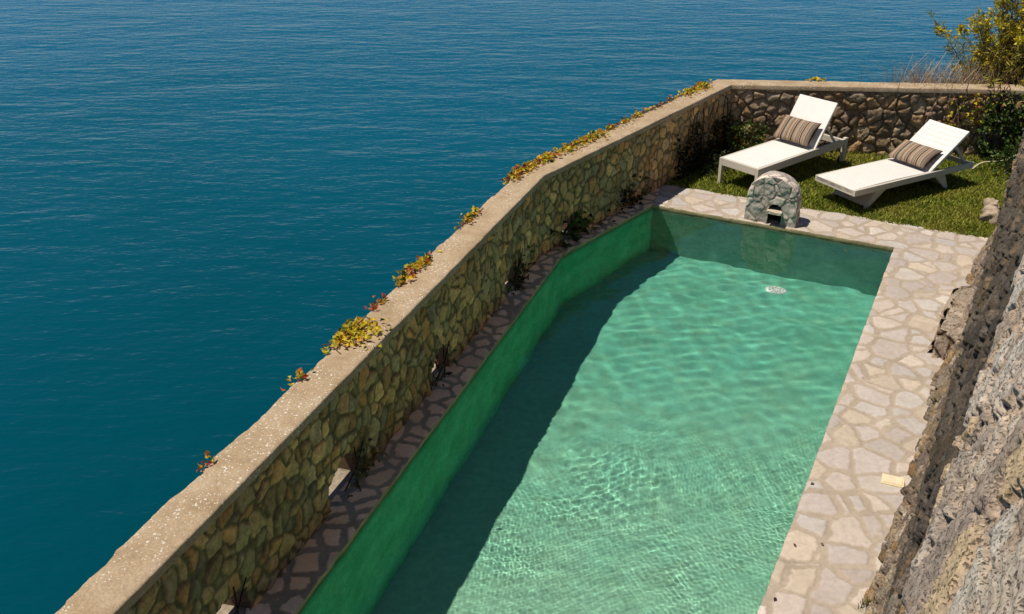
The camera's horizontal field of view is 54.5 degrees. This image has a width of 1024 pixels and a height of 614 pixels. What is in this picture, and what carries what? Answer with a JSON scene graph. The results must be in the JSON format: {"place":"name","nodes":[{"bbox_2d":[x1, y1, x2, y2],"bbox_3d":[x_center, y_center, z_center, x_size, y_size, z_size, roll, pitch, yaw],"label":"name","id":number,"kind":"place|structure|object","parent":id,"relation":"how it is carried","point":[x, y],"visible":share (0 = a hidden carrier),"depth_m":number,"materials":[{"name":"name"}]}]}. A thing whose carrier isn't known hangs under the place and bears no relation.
{"place":"outdoors","nodes":[
{"label":"outdoors","id":0,"kind":"place"},
{"bbox_2d":[0,0,1021,613],"bbox_3d":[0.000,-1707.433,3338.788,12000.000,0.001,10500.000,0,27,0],"label":"sea","id":1,"kind":"structure","parent":0,"point":[220,220],"depth_m":55.36,"materials":[{"name":"liquid"}]},
{"bbox_2d":[298,207,892,613],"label":"pool water","id":2,"kind":"structure","parent":0,"point":[636,417],"depth_m":7.68,"materials":[{"name":"green liquid"}]},
{"bbox_2d":[245,185,986,613],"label":"pool deck","id":3,"kind":"structure","parent":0,"point":[849,505],"depth_m":7.82,"materials":[{"name":"beige stone"}]},
{"bbox_2d":[344,438,388,498],"bbox_3d":[-1.073,1.115,7.114,0.150,0.305,0.578,10,29,18],"label":"weed","id":4,"kind":"object","parent":3,"relation":"on","point":[357,474],"visible":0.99,"depth_m":7.11,"materials":[{"name":"green plant"}]},
{"bbox_2d":[429,346,457,389],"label":"weed","id":5,"kind":"object","parent":3,"relation":"on","point":[442,367],"visible":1,"depth_m":8.23,"materials":[{"name":"green plant"}]},
{"bbox_2d":[507,245,535,294],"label":"weed","id":6,"kind":"object","parent":3,"relation":"on","point":[518,285],"visible":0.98,"depth_m":9.88,"materials":[{"name":"green plant"}]},
{"bbox_2d":[550,209,605,250],"bbox_3d":[0.737,-0.891,10.959,0.232,0.398,1.045,17,32,29],"label":"weed","id":7,"kind":"object","parent":3,"relation":"on","point":[572,227],"visible":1,"depth_m":10.89,"materials":[{"name":"green plant"}]},
{"bbox_2d":[607,173,651,221],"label":"weed","id":8,"kind":"object","parent":3,"relation":"on","point":[632,199],"visible":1,"depth_m":11.76,"materials":[{"name":"green plant"}]},
{"bbox_2d":[744,171,801,227],"bbox_3d":[2.976,-1.200,11.354,0.611,0.672,0.291,13,30,24],"label":"fountain","id":9,"kind":"object","parent":3,"relation":"on","point":[775,195],"visible":0.99,"depth_m":11.27,"materials":[{"name":"stone"}]},
{"bbox_2d":[858,594,873,608],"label":"weed","id":10,"kind":"object","parent":3,"relation":"on","point":[867,603],"visible":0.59,"depth_m":6.03,"materials":[{"name":"green plant"}]},
{"bbox_2d":[881,473,904,487],"bbox_3d":[2.735,1.246,7.136,0.156,0.018,0.120,11,29,20],"label":"access cover","id":11,"kind":"object","parent":3,"relation":"on","point":[892,480],"visible":0.94,"depth_m":7.12,"materials":[{"name":"beige plastic"}]},
{"bbox_2d":[862,132,1023,613],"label":"rock wall","id":12,"kind":"structure","parent":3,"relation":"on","point":[954,542],"depth_m":2.92,"materials":[{"name":"grey stone"}]},
{"bbox_2d":[927,285,974,359],"bbox_3d":[4.074,0.101,9.099,0.354,0.295,1.298,14,31,25],"label":"rock","id":13,"kind":"object","parent":3,"relation":"on","point":[953,312],"visible":0.67,"depth_m":8.79,"materials":[{"name":"beige stone"}]},
{"bbox_2d":[665,150,1013,238],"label":"lawn ground","id":14,"kind":"structure","parent":0,"point":[788,170],"depth_m":12.39,"materials":[{"name":"green plant"}]},
{"bbox_2d":[682,143,734,177],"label":"shrub","id":15,"kind":"object","parent":14,"relation":"on","point":[723,152],"visible":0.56,"depth_m":12.89,"materials":[{"name":"green plant"}]},
{"bbox_2d":[723,118,770,151],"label":"shrub","id":16,"kind":"object","parent":14,"relation":"on","point":[756,140],"visible":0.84,"depth_m":13.39,"materials":[{"name":"green plant"}]},
{"bbox_2d":[717,94,847,183],"bbox_3d":[3.533,-2.138,12.739,1.945,0.886,0.610,-21,34,-35],"label":"sun lounger","id":17,"kind":"object","parent":14,"relation":"on","point":[756,161],"visible":0.86,"depth_m":12.70,"materials":[{"name":"white"}]},
{"bbox_2d":[772,114,821,146],"bbox_3d":[3.668,-2.285,12.834,0.560,0.360,0.130,29,-4,43],"label":"cushion","id":18,"kind":"object","parent":17,"relation":"on","point":[797,130],"visible":1,"depth_m":12.77,"materials":[{"name":"fabric"}]},
{"bbox_2d":[720,79,1023,155],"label":"garden wall","id":19,"kind":"structure","parent":14,"relation":"on","point":[863,119],"depth_m":13.37,"materials":[{"name":"stone"}]},
{"bbox_2d":[805,76,825,80],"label":"creeper","id":20,"kind":"object","parent":19,"relation":"on","point":[816,78],"visible":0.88,"depth_m":13.49,"materials":[{"name":"yellow plant"}]},
{"bbox_2d":[858,51,1002,125],"bbox_3d":[5.640,-2.955,13.470,2.061,0.766,1.296,0,27,0],"label":"grass tuft","id":21,"kind":"object","parent":19,"relation":"on","point":[913,79],"visible":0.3,"depth_m":13.46,"materials":[{"name":"plant"}]},
{"bbox_2d":[905,56,1012,86],"bbox_3d":[6.097,-3.007,13.567,1.446,0.667,1.152,-17,32,-30],"label":"grass tuft","id":22,"kind":"object","parent":19,"relation":"on","point":[955,79],"visible":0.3,"depth_m":13.48,"materials":[{"name":"plant"}]},
{"bbox_2d":[930,42,1016,87],"bbox_3d":[6.301,-3.112,13.526,1.344,0.993,0.859,0,27,0],"label":"grass tuft","id":23,"kind":"object","parent":19,"relation":"on","point":[966,69],"visible":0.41,"depth_m":13.47,"materials":[{"name":"plant"}]},
{"bbox_2d":[944,56,1023,122],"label":"grass tuft","id":24,"kind":"object","parent":19,"relation":"on","point":[996,78],"visible":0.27,"depth_m":13.41,"materials":[{"name":"plant"}]},
{"bbox_2d":[945,81,1023,125],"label":"creeper","id":25,"kind":"object","parent":19,"relation":"attached to","point":[962,106],"visible":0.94,"depth_m":13.21,"materials":[{"name":"green plant"}]},
{"bbox_2d":[974,89,1023,165],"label":"ivy","id":26,"kind":"object","parent":19,"relation":"attached to","point":[988,128],"visible":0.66,"depth_m":13.21,"materials":[{"name":"green plant"}]},
{"bbox_2d":[815,119,973,208],"bbox_3d":[4.717,-1.754,12.175,2.060,0.723,0.635,-14,31,-26],"label":"sun lounger","id":27,"kind":"object","parent":14,"relation":"on","point":[866,185],"visible":0.82,"depth_m":12.12,"materials":[{"name":"white plastic"}]},
{"bbox_2d":[887,139,942,168],"bbox_3d":[4.971,-1.901,12.285,0.360,0.129,0.560,-40,40,-12],"label":"cushion","id":28,"kind":"object","parent":27,"relation":"on","point":[915,154],"visible":1,"depth_m":12.21,"materials":[{"name":"fabric"}]},
{"bbox_2d":[979,205,1000,225],"bbox_3d":[5.523,-1.038,11.472,0.240,0.286,0.239,22,35,36],"label":"rubble stone","id":29,"kind":"object","parent":14,"relation":"on","point":[990,213],"visible":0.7,"depth_m":11.38,"materials":[{"name":"beige stone"}]},
{"bbox_2d":[983,198,999,209],"bbox_3d":[5.660,-1.188,11.744,0.165,0.202,0.240,0,27,0],"label":"rubble stone","id":30,"kind":"object","parent":14,"relation":"on","point":[990,201],"visible":0.55,"depth_m":11.69,"materials":[{"name":"beige stone"}]},
{"bbox_2d":[971,155,1015,169],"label":"twig","id":31,"kind":"object","parent":14,"relation":"on","point":[978,164],"visible":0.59,"depth_m":13.01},
{"bbox_2d":[988,136,1021,179],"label":"shrub","id":32,"kind":"object","parent":14,"relation":"on","point":[1005,158],"visible":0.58,"depth_m":12.79,"materials":[{"name":"green plant"}]},
{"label":"cliff","id":33,"kind":"structure","parent":0,"visible":0},
{"bbox_2d":[55,79,731,613],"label":"sea wall","id":34,"kind":"structure","parent":33,"relation":"on","point":[253,503],"depth_m":6.99,"materials":[{"name":"stone"}]},
{"bbox_2d":[196,450,214,471],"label":"creeper","id":35,"kind":"object","parent":34,"relation":"on","point":[206,453],"visible":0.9,"depth_m":5.79,"materials":[{"name":"orange plant"}]},
{"bbox_2d":[232,577,246,613],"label":"drain bars","id":36,"kind":"object","parent":34,"relation":"attached to","point":[237,606],"visible":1,"depth_m":5.80,"materials":[{"name":"metal"}]},
{"bbox_2d":[280,367,313,390],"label":"creeper","id":37,"kind":"object","parent":34,"relation":"on","point":[299,371],"visible":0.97,"depth_m":6.63,"materials":[{"name":"yellow plant"}]},
{"bbox_2d":[345,441,363,491],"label":"drain bars","id":38,"kind":"object","parent":34,"relation":"attached to","point":[355,465],"visible":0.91,"depth_m":7.02,"materials":[{"name":"metal"}]},
{"bbox_2d":[321,315,391,354],"bbox_3d":[-1.125,0.221,7.193,0.498,0.205,0.599,0,27,0],"label":"creeper","id":39,"kind":"object","parent":34,"relation":"on","point":[350,327],"visible":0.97,"depth_m":7.14,"materials":[{"name":"yellow plant"}]},
{"bbox_2d":[364,292,387,310],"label":"creeper","id":40,"kind":"object","parent":34,"relation":"on","point":[380,301],"visible":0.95,"depth_m":7.59,"materials":[{"name":"red plant"}]},
{"bbox_2d":[392,250,440,286],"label":"creeper","id":41,"kind":"object","parent":34,"relation":"on","point":[409,274],"visible":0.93,"depth_m":8.11,"materials":[{"name":"yellow plant"}]},
{"bbox_2d":[435,341,449,381],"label":"drain bars","id":42,"kind":"object","parent":34,"relation":"attached to","point":[443,358],"visible":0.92,"depth_m":8.32,"materials":[{"name":"metal"}]},
{"bbox_2d":[454,205,483,229],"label":"creeper","id":43,"kind":"object","parent":34,"relation":"on","point":[468,216],"visible":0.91,"depth_m":9.11,"materials":[{"name":"yellow plant"}]},
{"bbox_2d":[508,258,519,292],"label":"drain bars","id":44,"kind":"object","parent":34,"relation":"attached to","point":[515,274],"visible":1,"depth_m":9.80,"materials":[{"name":"metal"}]},
{"bbox_2d":[501,147,565,183],"bbox_3d":[0.218,-1.457,10.433,0.271,0.221,1.213,17,32,29],"label":"creeper","id":45,"kind":"object","parent":34,"relation":"on","point":[542,159],"visible":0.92,"depth_m":10.34,"materials":[{"name":"yellow plant"}]},
{"bbox_2d":[553,126,609,153],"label":"creeper","id":46,"kind":"object","parent":34,"relation":"on","point":[583,140],"visible":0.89,"depth_m":11.07,"materials":[{"name":"yellow plant"}]},
{"bbox_2d":[603,110,644,130],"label":"creeper","id":47,"kind":"object","parent":34,"relation":"on","point":[612,126],"visible":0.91,"depth_m":11.79,"materials":[{"name":"yellow plant"}]},
{"bbox_2d":[642,96,677,112],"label":"creeper","id":48,"kind":"object","parent":34,"relation":"on","point":[660,103],"visible":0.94,"depth_m":12.42,"materials":[{"name":"yellow plant"}]},
{"bbox_2d":[669,79,713,96],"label":"creeper","id":49,"kind":"object","parent":34,"relation":"on","point":[698,86],"visible":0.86,"depth_m":13.02,"materials":[{"name":"yellow plant"}]},
{"bbox_2d":[673,95,737,180],"bbox_3d":[2.586,-2.198,12.958,0.323,0.887,1.622,20,33,33],"label":"ivy","id":50,"kind":"object","parent":34,"relation":"attached to","point":[713,144],"visible":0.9,"depth_m":12.91,"materials":[{"name":"green plant"}]},
{"bbox_2d":[926,0,1023,87],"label":"flowering bush","id":51,"kind":"object","parent":33,"relation":"on","point":[1010,36],"visible":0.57,"depth_m":13.47,"materials":[{"name":"green plant"}]}
]}

